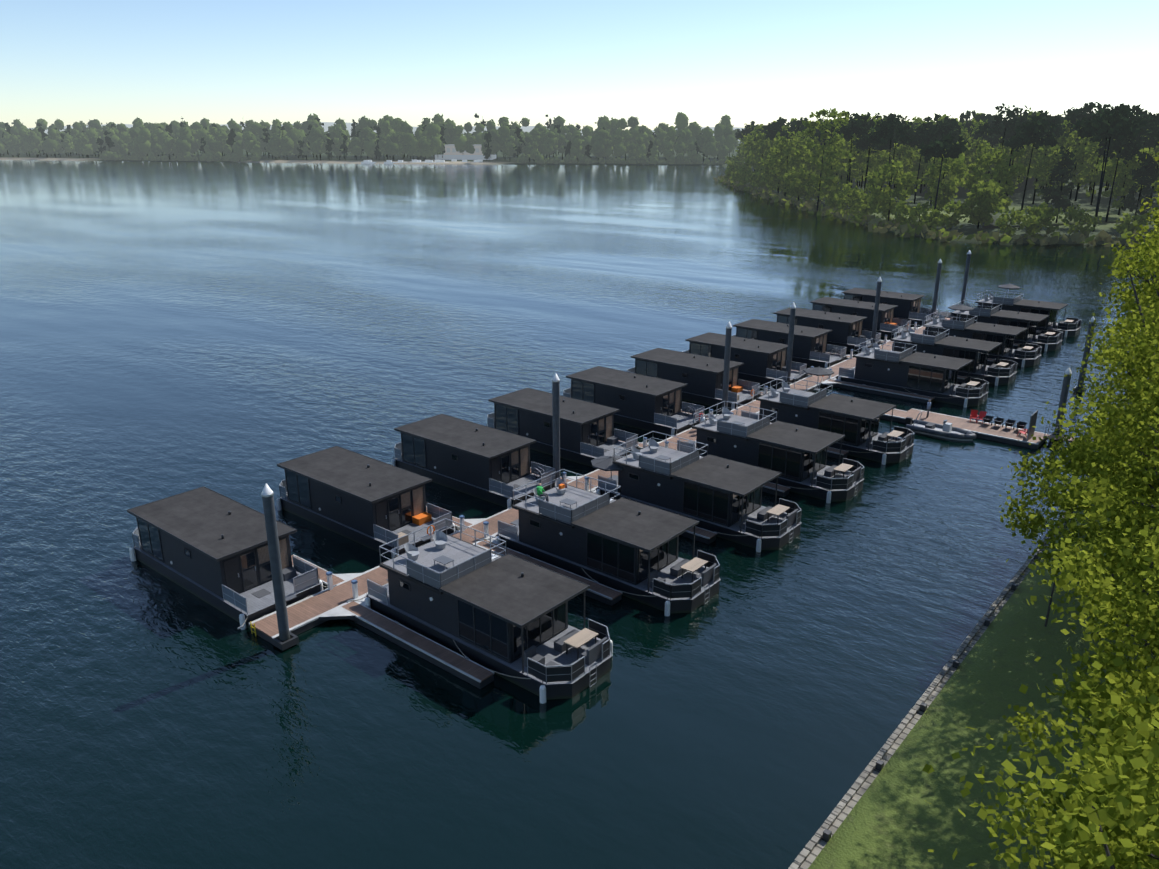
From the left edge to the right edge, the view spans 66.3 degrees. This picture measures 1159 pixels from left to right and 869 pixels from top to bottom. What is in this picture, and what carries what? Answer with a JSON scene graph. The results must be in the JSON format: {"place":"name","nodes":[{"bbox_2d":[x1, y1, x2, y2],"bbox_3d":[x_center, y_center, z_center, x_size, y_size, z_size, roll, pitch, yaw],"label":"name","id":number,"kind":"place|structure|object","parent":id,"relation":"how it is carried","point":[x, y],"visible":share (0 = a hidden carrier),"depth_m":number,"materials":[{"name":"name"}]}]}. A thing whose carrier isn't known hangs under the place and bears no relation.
{"place":"outdoors","nodes":[
{"label":"outdoors","id":0,"kind":"place"},
{"bbox_2d":[0,160,1154,868],"bbox_3d":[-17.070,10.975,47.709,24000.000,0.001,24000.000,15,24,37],"label":"lake water","id":1,"kind":"structure","parent":0,"point":[236,330],"depth_m":62.68,"materials":[{"name":"blue liquid"}]},
{"bbox_2d":[127,486,322,629],"bbox_3d":[-21.867,7.087,53.928,14.350,4.300,5.320,15,24,37],"label":"houseboat","id":2,"kind":"object","parent":1,"relation":"on","point":[207,545],"visible":0.88,"depth_m":51.98,"materials":[{"name":"paint"}]},
{"bbox_2d":[276,446,454,557],"bbox_3d":[-15.174,4.504,61.595,14.350,4.300,5.320,15,24,37],"label":"houseboat","id":3,"kind":"object","parent":1,"relation":"on","point":[369,502],"visible":0.88,"depth_m":59.81,"materials":[{"name":"paint"}]},
{"bbox_2d":[392,414,555,508],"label":"houseboat","id":4,"kind":"object","parent":1,"relation":"on","point":[487,463],"visible":0.88,"depth_m":67.47,"materials":[{"name":"paint"}]},
{"bbox_2d":[365,518,612,703],"bbox_3d":[-4.959,8.987,47.492,14.635,4.908,5.520,15,24,37],"label":"houseboat","id":5,"kind":"object","parent":1,"relation":"on","point":[506,614],"visible":1,"depth_m":45.66,"materials":[{"name":"paint"}]},
{"bbox_2d":[486,388,638,466],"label":"houseboat","id":6,"kind":"object","parent":1,"relation":"on","point":[586,433],"visible":0.67,"depth_m":75.20,"materials":[{"name":"paint"}]},
{"bbox_2d":[496,469,720,615],"bbox_3d":[1.734,6.273,55.115,14.635,5.185,5.520,15,24,37],"label":"houseboat","id":7,"kind":"object","parent":1,"relation":"on","point":[625,545],"visible":0.92,"depth_m":53.36,"materials":[{"name":"paint"}]},
{"bbox_2d":[563,366,704,436],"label":"houseboat","id":8,"kind":"object","parent":1,"relation":"on","point":[646,403],"visible":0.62,"depth_m":82.56,"materials":[{"name":"paint"}]},
{"bbox_2d":[237,250,1095,688],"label":"floating dock","id":9,"kind":"object","parent":1,"relation":"in","point":[339,596],"visible":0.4,"depth_m":60.36,"materials":[{"name":"wood"}]},
{"bbox_2d":[627,348,760,409],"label":"houseboat","id":10,"kind":"object","parent":1,"relation":"on","point":[701,376],"visible":0.67,"depth_m":90.22,"materials":[{"name":"paint"}]},
{"bbox_2d":[596,431,801,551],"bbox_3d":[8.426,3.822,62.826,14.635,4.908,5.520,15,24,37],"label":"houseboat","id":11,"kind":"object","parent":1,"relation":"on","point":[712,493],"visible":0.92,"depth_m":60.95,"materials":[{"name":"paint"}]},
{"bbox_2d":[683,332,806,387],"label":"houseboat","id":12,"kind":"object","parent":1,"relation":"on","point":[764,362],"visible":0.52,"depth_m":97.54,"materials":[{"name":"paint"}]},
{"bbox_2d":[677,401,864,502],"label":"houseboat","id":13,"kind":"object","parent":1,"relation":"on","point":[795,455],"visible":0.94,"depth_m":68.51,"materials":[{"name":"paint"}]},
{"bbox_2d":[732,319,846,367],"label":"houseboat","id":14,"kind":"object","parent":1,"relation":"on","point":[810,344],"visible":0.71,"depth_m":105.29,"materials":[{"name":"paint"}]},
{"bbox_2d":[773,308,880,352],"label":"houseboat","id":15,"kind":"object","parent":1,"relation":"on","point":[848,332],"visible":0.48,"depth_m":112.77,"materials":[{"name":"paint"}]},
{"bbox_2d":[741,376,914,464],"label":"houseboat","id":16,"kind":"object","parent":1,"relation":"on","point":[854,421],"visible":0.79,"depth_m":76.06,"materials":[{"name":"paint"}]},
{"bbox_2d":[809,297,910,338],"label":"houseboat","id":17,"kind":"object","parent":1,"relation":"on","point":[887,323],"visible":0.44,"depth_m":120.69,"materials":[{"name":"paint"}]},
{"bbox_2d":[841,288,937,325],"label":"houseboat","id":18,"kind":"object","parent":1,"relation":"on","point":[908,307],"visible":0.58,"depth_m":128.09,"materials":[{"name":"paint"}]},
{"bbox_2d":[837,338,988,407],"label":"houseboat","id":19,"kind":"object","parent":1,"relation":"on","point":[927,374],"visible":0.94,"depth_m":91.78,"materials":[{"name":"paint"}]},
{"bbox_2d":[890,324,1017,385],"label":"houseboat","id":20,"kind":"object","parent":1,"relation":"on","point":[976,351],"visible":0.71,"depth_m":98.75,"materials":[{"name":"paint"}]},
{"bbox_2d":[923,303,1041,366],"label":"houseboat","id":21,"kind":"object","parent":1,"relation":"on","point":[1004,335],"visible":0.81,"depth_m":106.71,"materials":[{"name":"paint"}]},
{"bbox_2d":[950,300,1062,350],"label":"houseboat","id":22,"kind":"object","parent":1,"relation":"on","point":[1050,340],"visible":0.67,"depth_m":114.02,"materials":[{"name":"paint"}]},
{"bbox_2d":[974,283,1081,336],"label":"houseboat","id":23,"kind":"object","parent":1,"relation":"on","point":[1069,327],"visible":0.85,"depth_m":122.11,"materials":[{"name":"paint"}]},
{"bbox_2d":[0,141,1158,868],"bbox_3d":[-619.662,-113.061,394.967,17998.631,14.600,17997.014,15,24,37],"label":"ground sheet","id":24,"kind":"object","parent":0,"point":[894,819],"visible":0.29,"depth_m":39.50,"materials":[{"name":"green plant"}]},
{"bbox_2d":[0,112,740,164],"bbox_3d":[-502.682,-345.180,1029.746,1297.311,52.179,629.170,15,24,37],"label":"shore trees","id":25,"kind":"object","parent":24,"relation":"on","point":[391,137],"visible":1,"depth_m":899.86,"materials":[{"name":"green plant"}]},
{"bbox_2d":[28,122,743,163],"bbox_3d":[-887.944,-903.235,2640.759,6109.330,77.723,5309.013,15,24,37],"label":"shore buildings","id":26,"kind":"structure","parent":24,"relation":"on","point":[451,153],"depth_m":898.25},
{"bbox_2d":[713,102,1158,247],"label":"trees","id":27,"kind":"object","parent":24,"relation":"on","point":[801,157],"visible":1,"depth_m":278.12,"materials":[{"name":"green plant"}]},
{"bbox_2d":[788,490,1088,868],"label":"quay wall","id":28,"kind":"structure","parent":24,"relation":"on","point":[820,839],"depth_m":39.01,"materials":[{"name":"stone"}]},
{"bbox_2d":[922,142,1158,868],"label":"quay trees","id":29,"kind":"object","parent":24,"relation":"on","point":[1108,817],"visible":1,"depth_m":26.16,"materials":[{"name":"green plant"}]},
{"bbox_2d":[0,0,1158,130],"label":"sky","id":30,"kind":"structure","parent":0,"point":[580,62],"materials":[{"name":"blue"}]}
]}

